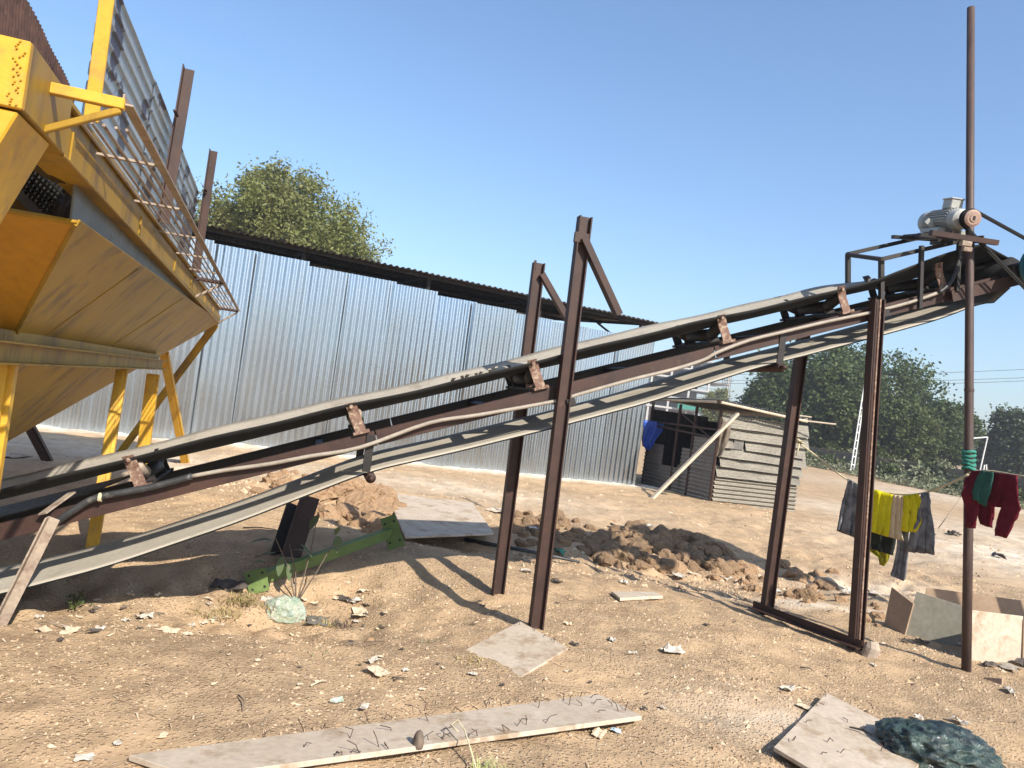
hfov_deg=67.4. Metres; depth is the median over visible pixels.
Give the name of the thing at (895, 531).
beige towel
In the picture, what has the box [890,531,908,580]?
denim leg
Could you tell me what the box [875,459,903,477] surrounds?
roadside bush
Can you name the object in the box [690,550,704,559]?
dirt clod
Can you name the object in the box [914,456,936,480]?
roadside bush
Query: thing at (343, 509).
dirt clod
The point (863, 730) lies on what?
twig
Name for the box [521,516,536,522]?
dirt clod
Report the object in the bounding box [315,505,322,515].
dirt clod
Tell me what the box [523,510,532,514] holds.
dirt clod
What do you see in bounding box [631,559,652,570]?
dirt clod
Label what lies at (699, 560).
dirt clod
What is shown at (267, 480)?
dirt clod
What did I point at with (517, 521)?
dirt clod
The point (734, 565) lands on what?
dirt clod
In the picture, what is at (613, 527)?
dirt clod
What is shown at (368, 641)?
twig
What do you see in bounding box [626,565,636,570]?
dirt clod
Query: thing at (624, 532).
dirt clod
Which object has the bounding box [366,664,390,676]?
cardboard scrap
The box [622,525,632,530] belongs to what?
dirt clod
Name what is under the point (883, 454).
roadside bush
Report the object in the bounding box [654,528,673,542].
dirt clod
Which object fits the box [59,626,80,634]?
cardboard scrap
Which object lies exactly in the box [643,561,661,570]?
dirt clod
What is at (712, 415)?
sparse tree
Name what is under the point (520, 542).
dirt clod
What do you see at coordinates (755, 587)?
dirt clod
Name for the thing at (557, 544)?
dirt clod
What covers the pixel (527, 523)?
dirt clod
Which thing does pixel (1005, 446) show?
hazy tree
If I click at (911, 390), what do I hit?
dense tree
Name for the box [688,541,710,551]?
dirt clod
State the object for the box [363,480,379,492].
dirt clod
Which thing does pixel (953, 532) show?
dark scrap
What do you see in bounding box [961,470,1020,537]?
trousers
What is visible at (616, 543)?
dirt clod
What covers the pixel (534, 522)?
dirt clod
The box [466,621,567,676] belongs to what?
plywood board
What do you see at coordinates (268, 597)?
paper scrap
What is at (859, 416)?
lattice pole
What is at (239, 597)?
dry grass tuft
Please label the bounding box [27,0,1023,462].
sky
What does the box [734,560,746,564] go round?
dirt clod
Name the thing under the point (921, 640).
dark scrap
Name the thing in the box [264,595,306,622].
plastic bag
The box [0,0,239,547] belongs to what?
aggregate hopper
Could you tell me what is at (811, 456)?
roadside bush
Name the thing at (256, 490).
dirt clod
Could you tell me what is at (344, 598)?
dark scrap
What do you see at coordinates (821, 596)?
dirt clod
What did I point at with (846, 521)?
grey trousers
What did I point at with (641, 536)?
dirt clod
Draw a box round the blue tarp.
[642,420,663,449]
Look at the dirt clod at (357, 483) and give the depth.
9.21 m
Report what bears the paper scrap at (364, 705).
on the ground
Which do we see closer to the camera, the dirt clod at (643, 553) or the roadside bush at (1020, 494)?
the dirt clod at (643, 553)
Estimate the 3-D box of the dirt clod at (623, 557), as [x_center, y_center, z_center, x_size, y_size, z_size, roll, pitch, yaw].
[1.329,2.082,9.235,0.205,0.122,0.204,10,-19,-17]
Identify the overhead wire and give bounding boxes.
[727,381,1013,384]
[736,377,1023,380]
[738,369,1023,374]
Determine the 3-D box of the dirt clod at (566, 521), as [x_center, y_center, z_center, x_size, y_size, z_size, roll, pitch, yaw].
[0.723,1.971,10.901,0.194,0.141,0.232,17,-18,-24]
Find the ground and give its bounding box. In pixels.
[0,425,1023,767]
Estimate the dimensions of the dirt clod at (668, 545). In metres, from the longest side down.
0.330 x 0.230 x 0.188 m
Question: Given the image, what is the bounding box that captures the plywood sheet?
[386,493,493,538]
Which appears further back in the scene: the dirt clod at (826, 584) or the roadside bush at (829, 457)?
the roadside bush at (829, 457)
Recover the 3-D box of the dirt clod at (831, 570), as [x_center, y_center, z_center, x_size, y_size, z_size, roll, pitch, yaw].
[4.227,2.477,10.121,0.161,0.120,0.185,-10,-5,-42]
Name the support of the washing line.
attached to the steel pole at (967, 600)
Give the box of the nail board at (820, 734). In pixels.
[773,686,918,767]
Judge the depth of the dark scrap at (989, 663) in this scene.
5.96 m
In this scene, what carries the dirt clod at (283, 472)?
on the ground
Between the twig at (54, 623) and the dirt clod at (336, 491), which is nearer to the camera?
the twig at (54, 623)
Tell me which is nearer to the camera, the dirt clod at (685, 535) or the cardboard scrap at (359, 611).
the cardboard scrap at (359, 611)
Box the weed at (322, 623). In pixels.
[307,618,333,626]
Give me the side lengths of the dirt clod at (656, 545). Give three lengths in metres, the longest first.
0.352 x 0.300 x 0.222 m
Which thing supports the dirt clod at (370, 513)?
on the ground
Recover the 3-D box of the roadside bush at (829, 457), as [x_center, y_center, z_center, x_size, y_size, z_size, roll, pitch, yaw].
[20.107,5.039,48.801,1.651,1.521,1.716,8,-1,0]
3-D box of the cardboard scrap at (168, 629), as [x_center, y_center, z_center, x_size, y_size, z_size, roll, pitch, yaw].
[-2.076,1.484,4.633,0.142,0.017,0.094,7,-1,15]
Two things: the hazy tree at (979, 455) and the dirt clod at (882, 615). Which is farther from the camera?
the hazy tree at (979, 455)
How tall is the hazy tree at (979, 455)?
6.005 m
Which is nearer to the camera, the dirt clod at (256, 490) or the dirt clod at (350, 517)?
the dirt clod at (350, 517)
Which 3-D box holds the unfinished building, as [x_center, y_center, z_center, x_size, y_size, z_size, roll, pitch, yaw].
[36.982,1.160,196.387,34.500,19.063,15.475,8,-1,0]
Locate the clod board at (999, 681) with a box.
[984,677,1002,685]
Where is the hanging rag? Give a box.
[716,419,730,457]
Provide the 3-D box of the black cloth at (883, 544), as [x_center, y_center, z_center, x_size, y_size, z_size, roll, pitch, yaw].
[3.166,1.191,6.620,0.067,0.510,0.304,9,-2,-43]
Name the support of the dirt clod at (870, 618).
on the ground
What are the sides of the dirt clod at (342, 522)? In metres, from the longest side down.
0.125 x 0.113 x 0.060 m
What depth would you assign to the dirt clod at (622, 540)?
10.04 m
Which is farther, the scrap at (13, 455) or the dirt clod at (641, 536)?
the dirt clod at (641, 536)
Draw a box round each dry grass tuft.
[183,605,242,619]
[217,587,271,605]
[240,595,275,610]
[462,655,504,671]
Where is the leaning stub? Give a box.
[270,496,319,557]
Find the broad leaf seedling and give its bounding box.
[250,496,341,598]
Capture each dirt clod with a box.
[251,488,264,493]
[262,477,273,483]
[266,472,283,477]
[270,476,292,487]
[280,469,290,475]
[309,490,333,501]
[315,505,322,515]
[319,504,342,518]
[325,485,344,498]
[334,502,361,517]
[335,520,345,525]
[337,496,344,502]
[338,477,364,495]
[340,484,354,492]
[345,491,376,505]
[345,512,357,521]
[347,518,366,526]
[355,501,378,516]
[360,516,384,533]
[361,510,386,520]
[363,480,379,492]
[369,513,381,517]
[370,496,386,503]
[374,502,395,516]
[377,486,396,494]
[377,495,398,502]
[384,493,398,499]
[393,501,406,506]
[512,524,523,533]
[513,517,521,524]
[514,538,529,546]
[518,532,528,537]
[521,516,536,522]
[522,520,534,528]
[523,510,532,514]
[526,538,537,545]
[529,514,539,524]
[531,529,538,537]
[554,537,571,546]
[554,540,561,547]
[556,521,564,526]
[557,518,570,526]
[560,531,574,539]
[570,526,586,535]
[572,518,580,522]
[572,538,581,542]
[574,545,591,555]
[584,524,596,530]
[584,539,598,544]
[585,544,599,555]
[591,529,608,537]
[591,550,615,562]
[596,552,622,568]
[598,545,612,550]
[600,543,621,557]
[603,540,620,547]
[605,530,623,539]
[609,525,619,530]
[612,536,630,545]
[619,552,629,561]
[620,530,631,536]
[620,545,640,558]
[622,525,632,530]
[624,519,651,532]
[626,537,650,544]
[626,552,635,561]
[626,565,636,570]
[627,542,652,553]
[628,533,652,541]
[629,530,645,533]
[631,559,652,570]
[637,555,659,564]
[639,551,650,556]
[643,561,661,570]
[650,524,665,533]
[650,541,665,553]
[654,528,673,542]
[657,548,671,557]
[658,539,672,543]
[658,563,666,573]
[659,541,674,548]
[660,557,679,573]
[670,528,684,543]
[673,543,688,550]
[673,549,681,554]
[674,551,690,562]
[676,559,687,572]
[678,528,691,541]
[684,545,697,552]
[684,560,700,572]
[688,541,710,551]
[689,532,702,541]
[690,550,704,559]
[690,556,705,567]
[691,534,715,545]
[703,558,734,577]
[704,545,722,556]
[707,573,720,580]
[710,567,722,573]
[712,541,733,554]
[723,554,735,557]
[723,557,740,572]
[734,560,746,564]
[737,578,750,584]
[741,568,751,575]
[746,574,757,580]
[748,569,755,574]
[750,563,757,570]
[750,584,761,591]
[780,559,790,568]
[781,567,804,577]
[782,589,795,598]
[793,574,806,580]
[794,587,818,602]
[796,578,806,583]
[801,598,810,603]
[804,573,814,581]
[805,583,817,589]
[812,579,839,590]
[813,569,826,576]
[818,593,824,599]
[825,567,839,574]
[834,595,847,601]
[866,613,874,622]
[874,612,885,618]
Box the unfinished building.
[644,359,733,419]
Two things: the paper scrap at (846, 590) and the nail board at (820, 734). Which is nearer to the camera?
the nail board at (820, 734)
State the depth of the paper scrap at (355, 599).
6.15 m
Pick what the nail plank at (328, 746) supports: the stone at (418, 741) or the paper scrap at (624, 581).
the stone at (418, 741)
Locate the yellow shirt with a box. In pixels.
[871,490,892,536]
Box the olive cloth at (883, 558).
[870,549,889,565]
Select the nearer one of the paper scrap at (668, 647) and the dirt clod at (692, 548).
the paper scrap at (668, 647)
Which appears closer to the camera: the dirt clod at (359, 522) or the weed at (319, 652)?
the weed at (319, 652)
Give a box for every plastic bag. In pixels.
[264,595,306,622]
[874,717,1004,767]
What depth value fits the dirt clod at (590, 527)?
10.71 m
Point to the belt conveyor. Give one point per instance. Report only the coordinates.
(934, 287)
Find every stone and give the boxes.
[364,637,374,641]
[412,730,423,749]
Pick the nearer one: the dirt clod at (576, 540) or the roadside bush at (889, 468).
the dirt clod at (576, 540)
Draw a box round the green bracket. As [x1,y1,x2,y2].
[243,514,404,592]
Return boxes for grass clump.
[471,748,514,767]
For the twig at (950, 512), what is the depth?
16.56 m
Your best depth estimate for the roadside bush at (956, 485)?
35.90 m
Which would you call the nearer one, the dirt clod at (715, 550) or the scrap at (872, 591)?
the scrap at (872, 591)
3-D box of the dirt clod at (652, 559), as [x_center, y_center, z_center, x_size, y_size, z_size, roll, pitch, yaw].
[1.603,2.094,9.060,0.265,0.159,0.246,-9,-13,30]
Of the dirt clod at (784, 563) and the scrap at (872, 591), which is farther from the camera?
the dirt clod at (784, 563)
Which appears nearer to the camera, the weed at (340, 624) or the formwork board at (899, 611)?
the weed at (340, 624)
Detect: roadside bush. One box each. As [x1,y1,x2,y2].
[805,450,818,461]
[814,450,834,465]
[816,441,844,455]
[834,459,847,465]
[846,456,858,468]
[875,449,893,471]
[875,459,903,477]
[890,456,912,471]
[891,459,931,481]
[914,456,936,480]
[927,475,948,485]
[928,455,954,481]
[940,480,963,490]
[1018,487,1023,500]
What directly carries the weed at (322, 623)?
on the ground
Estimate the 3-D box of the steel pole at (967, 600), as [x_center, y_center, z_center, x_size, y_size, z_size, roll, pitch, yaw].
[3.599,-0.419,6.049,0.072,5.378,0.634,9,-2,-40]
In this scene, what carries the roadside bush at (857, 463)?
on the ground
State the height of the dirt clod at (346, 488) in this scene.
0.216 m
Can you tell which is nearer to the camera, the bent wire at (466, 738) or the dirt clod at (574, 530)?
the bent wire at (466, 738)
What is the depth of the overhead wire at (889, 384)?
85.18 m
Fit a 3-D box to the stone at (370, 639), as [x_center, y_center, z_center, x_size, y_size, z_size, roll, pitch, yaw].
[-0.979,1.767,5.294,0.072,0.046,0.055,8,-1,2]
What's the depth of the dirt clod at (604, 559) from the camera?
8.73 m
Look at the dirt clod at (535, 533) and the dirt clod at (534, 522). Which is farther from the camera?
the dirt clod at (534, 522)
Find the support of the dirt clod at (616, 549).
on the ground
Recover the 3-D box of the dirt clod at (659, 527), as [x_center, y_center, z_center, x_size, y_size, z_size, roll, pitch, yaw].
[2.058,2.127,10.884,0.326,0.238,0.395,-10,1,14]
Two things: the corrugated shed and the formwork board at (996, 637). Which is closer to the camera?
the formwork board at (996, 637)
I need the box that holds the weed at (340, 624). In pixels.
[327,613,356,628]
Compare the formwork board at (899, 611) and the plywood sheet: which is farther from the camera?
the plywood sheet
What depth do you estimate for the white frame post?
29.99 m
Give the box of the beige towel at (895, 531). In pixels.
[888,495,903,540]
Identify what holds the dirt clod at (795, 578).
on the ground
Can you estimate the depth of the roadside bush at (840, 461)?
47.74 m
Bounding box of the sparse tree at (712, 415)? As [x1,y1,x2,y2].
[698,386,733,422]
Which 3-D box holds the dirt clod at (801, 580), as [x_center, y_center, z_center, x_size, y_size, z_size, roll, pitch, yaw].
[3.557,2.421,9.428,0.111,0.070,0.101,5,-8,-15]
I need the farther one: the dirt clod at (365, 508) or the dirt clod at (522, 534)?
the dirt clod at (522, 534)
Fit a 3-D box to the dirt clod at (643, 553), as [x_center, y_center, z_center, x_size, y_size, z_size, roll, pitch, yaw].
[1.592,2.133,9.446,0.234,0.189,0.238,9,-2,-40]
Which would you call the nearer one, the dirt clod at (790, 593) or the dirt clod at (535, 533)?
the dirt clod at (790, 593)
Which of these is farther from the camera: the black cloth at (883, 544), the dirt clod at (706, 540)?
the dirt clod at (706, 540)
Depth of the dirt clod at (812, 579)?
9.79 m
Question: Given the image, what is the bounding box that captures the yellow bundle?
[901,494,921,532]
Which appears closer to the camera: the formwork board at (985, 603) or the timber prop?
the formwork board at (985, 603)
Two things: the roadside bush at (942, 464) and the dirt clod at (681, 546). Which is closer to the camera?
the dirt clod at (681, 546)
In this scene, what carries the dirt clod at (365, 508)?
on the ground
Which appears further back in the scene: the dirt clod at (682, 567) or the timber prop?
the timber prop
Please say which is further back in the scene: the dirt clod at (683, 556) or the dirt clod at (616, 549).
the dirt clod at (683, 556)
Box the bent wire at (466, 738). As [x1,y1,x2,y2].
[450,719,476,767]
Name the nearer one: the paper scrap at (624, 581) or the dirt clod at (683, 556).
the paper scrap at (624, 581)
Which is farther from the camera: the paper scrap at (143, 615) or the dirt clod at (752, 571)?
the dirt clod at (752, 571)
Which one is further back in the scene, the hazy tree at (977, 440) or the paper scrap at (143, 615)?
the hazy tree at (977, 440)
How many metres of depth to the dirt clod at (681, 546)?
10.07 m
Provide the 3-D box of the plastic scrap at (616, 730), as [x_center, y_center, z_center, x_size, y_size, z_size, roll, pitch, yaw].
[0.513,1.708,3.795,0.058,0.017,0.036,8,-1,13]
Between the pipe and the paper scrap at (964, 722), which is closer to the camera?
the paper scrap at (964, 722)
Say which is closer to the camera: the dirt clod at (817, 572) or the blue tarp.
the dirt clod at (817, 572)
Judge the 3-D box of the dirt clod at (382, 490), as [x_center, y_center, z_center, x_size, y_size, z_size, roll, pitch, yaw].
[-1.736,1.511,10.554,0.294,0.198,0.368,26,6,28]
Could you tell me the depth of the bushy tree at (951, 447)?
58.81 m
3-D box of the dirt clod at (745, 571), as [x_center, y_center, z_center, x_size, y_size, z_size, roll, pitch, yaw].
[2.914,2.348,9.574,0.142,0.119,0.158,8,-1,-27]
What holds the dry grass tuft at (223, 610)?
on the ground
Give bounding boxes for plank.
[129,692,641,767]
[612,591,662,600]
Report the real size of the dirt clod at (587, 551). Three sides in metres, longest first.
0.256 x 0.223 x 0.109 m
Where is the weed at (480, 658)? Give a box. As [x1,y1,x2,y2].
[456,653,487,664]
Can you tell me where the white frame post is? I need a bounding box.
[974,436,987,469]
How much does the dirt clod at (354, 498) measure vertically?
0.247 m
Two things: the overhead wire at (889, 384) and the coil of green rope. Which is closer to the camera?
the coil of green rope
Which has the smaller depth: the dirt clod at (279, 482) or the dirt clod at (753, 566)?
the dirt clod at (279, 482)
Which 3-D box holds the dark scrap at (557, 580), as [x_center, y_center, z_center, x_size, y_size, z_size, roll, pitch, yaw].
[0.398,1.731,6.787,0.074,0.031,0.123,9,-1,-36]
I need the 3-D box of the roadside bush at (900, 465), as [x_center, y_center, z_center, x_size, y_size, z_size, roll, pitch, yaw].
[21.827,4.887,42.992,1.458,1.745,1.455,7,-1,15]
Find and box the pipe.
[464,538,579,562]
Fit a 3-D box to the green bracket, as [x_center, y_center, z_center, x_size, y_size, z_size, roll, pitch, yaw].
[-1.582,1.441,6.606,0.269,0.617,1.465,7,-2,44]
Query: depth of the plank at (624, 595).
6.60 m
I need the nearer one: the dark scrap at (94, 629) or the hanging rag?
the dark scrap at (94, 629)
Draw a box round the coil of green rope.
[961,449,976,470]
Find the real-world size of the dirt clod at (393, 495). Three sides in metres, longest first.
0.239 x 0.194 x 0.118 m
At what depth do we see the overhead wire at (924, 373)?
85.16 m
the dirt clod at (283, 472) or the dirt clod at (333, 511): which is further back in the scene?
the dirt clod at (283, 472)
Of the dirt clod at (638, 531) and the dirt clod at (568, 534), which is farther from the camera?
the dirt clod at (638, 531)
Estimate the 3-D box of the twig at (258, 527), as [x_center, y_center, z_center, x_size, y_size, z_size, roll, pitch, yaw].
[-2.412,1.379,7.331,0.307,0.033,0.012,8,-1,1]
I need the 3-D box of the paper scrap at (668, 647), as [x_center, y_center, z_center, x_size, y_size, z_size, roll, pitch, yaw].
[1.092,1.791,5.203,0.166,0.045,0.105,8,-1,-18]
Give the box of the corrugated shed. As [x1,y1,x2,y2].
[38,222,657,484]
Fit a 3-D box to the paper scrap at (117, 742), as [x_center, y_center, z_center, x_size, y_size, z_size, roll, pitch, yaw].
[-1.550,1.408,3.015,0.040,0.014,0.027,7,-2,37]
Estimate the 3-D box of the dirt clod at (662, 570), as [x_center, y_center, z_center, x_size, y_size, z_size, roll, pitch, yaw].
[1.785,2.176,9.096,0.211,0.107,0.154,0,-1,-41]
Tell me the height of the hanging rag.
0.784 m
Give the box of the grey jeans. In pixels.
[906,493,934,554]
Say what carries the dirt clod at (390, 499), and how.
on the dirt clod at (380, 499)
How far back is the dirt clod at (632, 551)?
9.31 m
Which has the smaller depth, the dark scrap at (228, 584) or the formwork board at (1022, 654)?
the dark scrap at (228, 584)
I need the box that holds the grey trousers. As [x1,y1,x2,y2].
[837,478,857,536]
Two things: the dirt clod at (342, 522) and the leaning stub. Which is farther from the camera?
the dirt clod at (342, 522)
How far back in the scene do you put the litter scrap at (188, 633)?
4.66 m
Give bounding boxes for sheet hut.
[639,397,835,511]
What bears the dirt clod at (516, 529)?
on the ground
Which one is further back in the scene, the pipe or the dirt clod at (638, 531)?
the dirt clod at (638, 531)
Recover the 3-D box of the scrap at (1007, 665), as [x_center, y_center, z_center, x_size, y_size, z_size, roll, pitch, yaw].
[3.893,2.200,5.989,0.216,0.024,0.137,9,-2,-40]
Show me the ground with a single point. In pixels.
(820, 493)
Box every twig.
[38,622,67,626]
[243,527,274,529]
[310,679,327,685]
[355,641,383,644]
[849,726,872,735]
[938,496,961,527]
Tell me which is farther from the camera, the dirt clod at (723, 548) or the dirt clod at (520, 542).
the dirt clod at (723, 548)
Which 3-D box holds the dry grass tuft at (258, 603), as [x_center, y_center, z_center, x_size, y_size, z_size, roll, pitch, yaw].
[-1.847,1.659,5.837,0.364,0.057,0.367,9,-2,-40]
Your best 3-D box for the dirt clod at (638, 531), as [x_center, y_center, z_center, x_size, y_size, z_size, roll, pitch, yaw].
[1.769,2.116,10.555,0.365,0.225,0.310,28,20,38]
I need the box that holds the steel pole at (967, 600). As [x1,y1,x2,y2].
[961,6,974,671]
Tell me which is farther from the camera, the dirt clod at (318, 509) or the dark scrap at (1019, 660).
the dirt clod at (318, 509)
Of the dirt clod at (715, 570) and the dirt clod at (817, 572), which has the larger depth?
the dirt clod at (817, 572)
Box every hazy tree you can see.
[974,428,987,464]
[974,429,990,471]
[978,403,1023,478]
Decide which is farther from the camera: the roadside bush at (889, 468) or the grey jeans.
the roadside bush at (889, 468)
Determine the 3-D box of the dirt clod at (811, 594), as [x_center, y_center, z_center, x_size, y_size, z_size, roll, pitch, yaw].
[2.976,2.137,7.787,0.241,0.153,0.206,7,-6,12]
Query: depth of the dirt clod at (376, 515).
8.47 m
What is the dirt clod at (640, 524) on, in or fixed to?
on the ground
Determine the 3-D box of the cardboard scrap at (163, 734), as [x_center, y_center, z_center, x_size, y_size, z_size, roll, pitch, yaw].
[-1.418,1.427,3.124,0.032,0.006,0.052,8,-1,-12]
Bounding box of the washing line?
[795,439,1023,495]
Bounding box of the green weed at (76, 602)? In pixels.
[65,591,91,611]
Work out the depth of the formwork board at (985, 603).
8.13 m
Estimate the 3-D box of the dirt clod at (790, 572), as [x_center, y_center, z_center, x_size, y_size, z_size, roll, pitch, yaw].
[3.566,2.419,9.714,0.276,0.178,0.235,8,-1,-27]
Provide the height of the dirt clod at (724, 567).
0.243 m
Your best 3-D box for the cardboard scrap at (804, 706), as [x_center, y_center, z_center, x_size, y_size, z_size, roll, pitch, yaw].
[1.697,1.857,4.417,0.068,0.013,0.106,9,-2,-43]
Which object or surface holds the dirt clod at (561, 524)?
on the ground
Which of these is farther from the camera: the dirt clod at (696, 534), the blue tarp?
the blue tarp
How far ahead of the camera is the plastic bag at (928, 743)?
3.82 m
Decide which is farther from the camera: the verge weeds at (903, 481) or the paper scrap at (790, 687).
the verge weeds at (903, 481)
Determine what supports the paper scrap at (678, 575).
on the ground
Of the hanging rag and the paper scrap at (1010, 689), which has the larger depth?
the hanging rag
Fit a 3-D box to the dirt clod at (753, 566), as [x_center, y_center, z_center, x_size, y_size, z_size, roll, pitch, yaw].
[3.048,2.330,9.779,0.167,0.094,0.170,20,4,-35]
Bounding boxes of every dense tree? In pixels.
[731,340,898,428]
[732,360,791,404]
[819,342,957,448]
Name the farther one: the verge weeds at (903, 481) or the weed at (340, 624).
the verge weeds at (903, 481)
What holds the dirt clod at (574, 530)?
on the ground
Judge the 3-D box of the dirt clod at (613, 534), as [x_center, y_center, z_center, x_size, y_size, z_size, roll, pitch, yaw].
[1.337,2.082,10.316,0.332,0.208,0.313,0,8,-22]
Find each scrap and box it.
[5,453,31,457]
[34,625,52,631]
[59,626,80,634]
[73,753,93,761]
[86,628,100,631]
[113,739,121,744]
[134,612,153,617]
[154,626,180,632]
[158,731,168,737]
[181,631,192,635]
[209,578,247,591]
[261,595,272,600]
[305,615,329,625]
[336,594,351,602]
[347,597,362,602]
[351,607,368,616]
[358,702,369,708]
[366,655,380,662]
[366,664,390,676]
[483,507,500,511]
[519,568,532,571]
[525,526,538,530]
[550,578,562,582]
[554,547,566,554]
[591,727,606,737]
[610,727,620,732]
[620,578,627,583]
[660,643,685,653]
[670,572,686,577]
[780,685,795,690]
[797,703,812,709]
[838,587,850,593]
[868,589,884,595]
[914,714,923,719]
[915,638,929,643]
[947,530,961,535]
[948,715,970,725]
[979,661,997,666]
[991,551,1006,559]
[998,662,1023,671]
[1003,686,1017,693]
[1013,658,1023,665]
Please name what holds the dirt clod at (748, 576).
on the ground
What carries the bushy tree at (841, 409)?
on the ground
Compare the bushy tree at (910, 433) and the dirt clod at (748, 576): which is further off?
the bushy tree at (910, 433)
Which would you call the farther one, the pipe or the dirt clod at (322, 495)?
the dirt clod at (322, 495)
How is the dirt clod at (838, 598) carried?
on the ground
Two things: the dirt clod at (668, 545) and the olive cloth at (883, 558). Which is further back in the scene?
the dirt clod at (668, 545)
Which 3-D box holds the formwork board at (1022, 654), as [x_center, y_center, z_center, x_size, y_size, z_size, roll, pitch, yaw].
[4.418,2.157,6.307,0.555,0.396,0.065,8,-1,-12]
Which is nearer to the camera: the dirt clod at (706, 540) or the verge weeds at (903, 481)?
the dirt clod at (706, 540)
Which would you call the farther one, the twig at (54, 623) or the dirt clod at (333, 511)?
the dirt clod at (333, 511)
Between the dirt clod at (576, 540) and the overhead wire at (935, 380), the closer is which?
the dirt clod at (576, 540)
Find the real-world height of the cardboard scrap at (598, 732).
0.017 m
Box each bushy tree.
[803,380,886,452]
[857,393,945,462]
[908,393,987,468]
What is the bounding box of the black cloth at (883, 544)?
[870,532,895,554]
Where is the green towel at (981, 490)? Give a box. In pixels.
[972,470,993,506]
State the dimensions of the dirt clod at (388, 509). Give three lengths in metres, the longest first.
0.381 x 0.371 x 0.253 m
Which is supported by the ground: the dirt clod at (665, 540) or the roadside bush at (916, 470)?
the roadside bush at (916, 470)
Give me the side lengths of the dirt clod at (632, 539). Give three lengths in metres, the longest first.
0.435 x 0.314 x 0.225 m
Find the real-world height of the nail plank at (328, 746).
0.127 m
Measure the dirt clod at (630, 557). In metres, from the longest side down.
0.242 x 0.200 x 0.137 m
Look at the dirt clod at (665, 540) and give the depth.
10.30 m
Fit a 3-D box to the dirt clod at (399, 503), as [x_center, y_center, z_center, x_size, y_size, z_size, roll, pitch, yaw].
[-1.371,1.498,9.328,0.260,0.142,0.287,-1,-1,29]
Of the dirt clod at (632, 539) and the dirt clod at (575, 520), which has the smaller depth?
the dirt clod at (632, 539)
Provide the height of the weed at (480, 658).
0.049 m
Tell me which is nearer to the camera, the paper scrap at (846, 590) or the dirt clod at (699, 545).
the paper scrap at (846, 590)
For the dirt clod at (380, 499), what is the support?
on the ground
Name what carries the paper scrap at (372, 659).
on the ground
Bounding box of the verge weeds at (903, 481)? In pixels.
[642,430,1023,509]
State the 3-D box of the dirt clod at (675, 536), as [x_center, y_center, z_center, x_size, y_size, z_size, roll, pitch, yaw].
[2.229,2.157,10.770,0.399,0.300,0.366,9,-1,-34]
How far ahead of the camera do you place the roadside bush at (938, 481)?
37.90 m
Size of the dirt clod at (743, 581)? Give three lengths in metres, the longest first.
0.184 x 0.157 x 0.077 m
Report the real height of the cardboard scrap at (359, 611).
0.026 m
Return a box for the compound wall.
[804,446,1023,492]
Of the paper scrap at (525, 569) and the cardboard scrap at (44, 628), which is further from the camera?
the paper scrap at (525, 569)
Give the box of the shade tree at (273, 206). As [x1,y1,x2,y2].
[194,150,395,262]
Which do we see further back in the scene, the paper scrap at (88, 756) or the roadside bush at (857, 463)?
the roadside bush at (857, 463)
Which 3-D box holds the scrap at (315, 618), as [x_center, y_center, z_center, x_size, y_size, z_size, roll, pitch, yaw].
[-1.476,1.789,5.836,0.176,0.029,0.279,8,-1,-8]
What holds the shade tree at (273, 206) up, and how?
on the ground
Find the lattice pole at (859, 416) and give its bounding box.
[850,385,863,469]
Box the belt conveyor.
[0,197,1023,657]
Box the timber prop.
[650,413,739,498]
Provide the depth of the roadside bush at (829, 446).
51.96 m
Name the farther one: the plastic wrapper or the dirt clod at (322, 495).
the dirt clod at (322, 495)
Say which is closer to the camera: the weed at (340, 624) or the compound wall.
the weed at (340, 624)
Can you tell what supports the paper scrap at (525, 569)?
on the ground
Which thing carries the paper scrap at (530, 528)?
on the ground
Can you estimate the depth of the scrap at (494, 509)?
10.75 m
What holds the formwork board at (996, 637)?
on the ground
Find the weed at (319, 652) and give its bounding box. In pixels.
[307,647,332,658]
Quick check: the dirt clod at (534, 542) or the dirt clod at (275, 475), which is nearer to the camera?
the dirt clod at (534, 542)
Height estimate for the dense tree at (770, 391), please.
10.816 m
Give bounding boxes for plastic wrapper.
[329,696,343,702]
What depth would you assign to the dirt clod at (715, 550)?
10.27 m
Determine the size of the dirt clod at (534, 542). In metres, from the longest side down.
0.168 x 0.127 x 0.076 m
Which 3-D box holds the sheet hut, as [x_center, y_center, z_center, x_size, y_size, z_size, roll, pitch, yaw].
[4.949,1.596,17.472,2.773,2.294,3.366,8,-1,-17]
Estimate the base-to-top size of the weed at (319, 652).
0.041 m
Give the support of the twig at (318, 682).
on the ground
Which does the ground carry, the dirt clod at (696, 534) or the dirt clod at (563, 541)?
the dirt clod at (563, 541)
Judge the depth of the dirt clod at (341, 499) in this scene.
8.98 m
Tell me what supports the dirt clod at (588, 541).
on the ground
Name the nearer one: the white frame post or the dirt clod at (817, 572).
the dirt clod at (817, 572)
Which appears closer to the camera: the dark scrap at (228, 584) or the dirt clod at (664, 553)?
the dark scrap at (228, 584)
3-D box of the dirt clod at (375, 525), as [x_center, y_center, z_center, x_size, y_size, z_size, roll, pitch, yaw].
[-1.458,1.535,8.191,0.428,0.215,0.311,-11,-3,-41]
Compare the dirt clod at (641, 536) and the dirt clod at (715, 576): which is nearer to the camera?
the dirt clod at (715, 576)
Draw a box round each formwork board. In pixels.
[884,587,913,634]
[906,592,961,646]
[925,588,1023,618]
[972,610,1022,662]
[1021,619,1023,657]

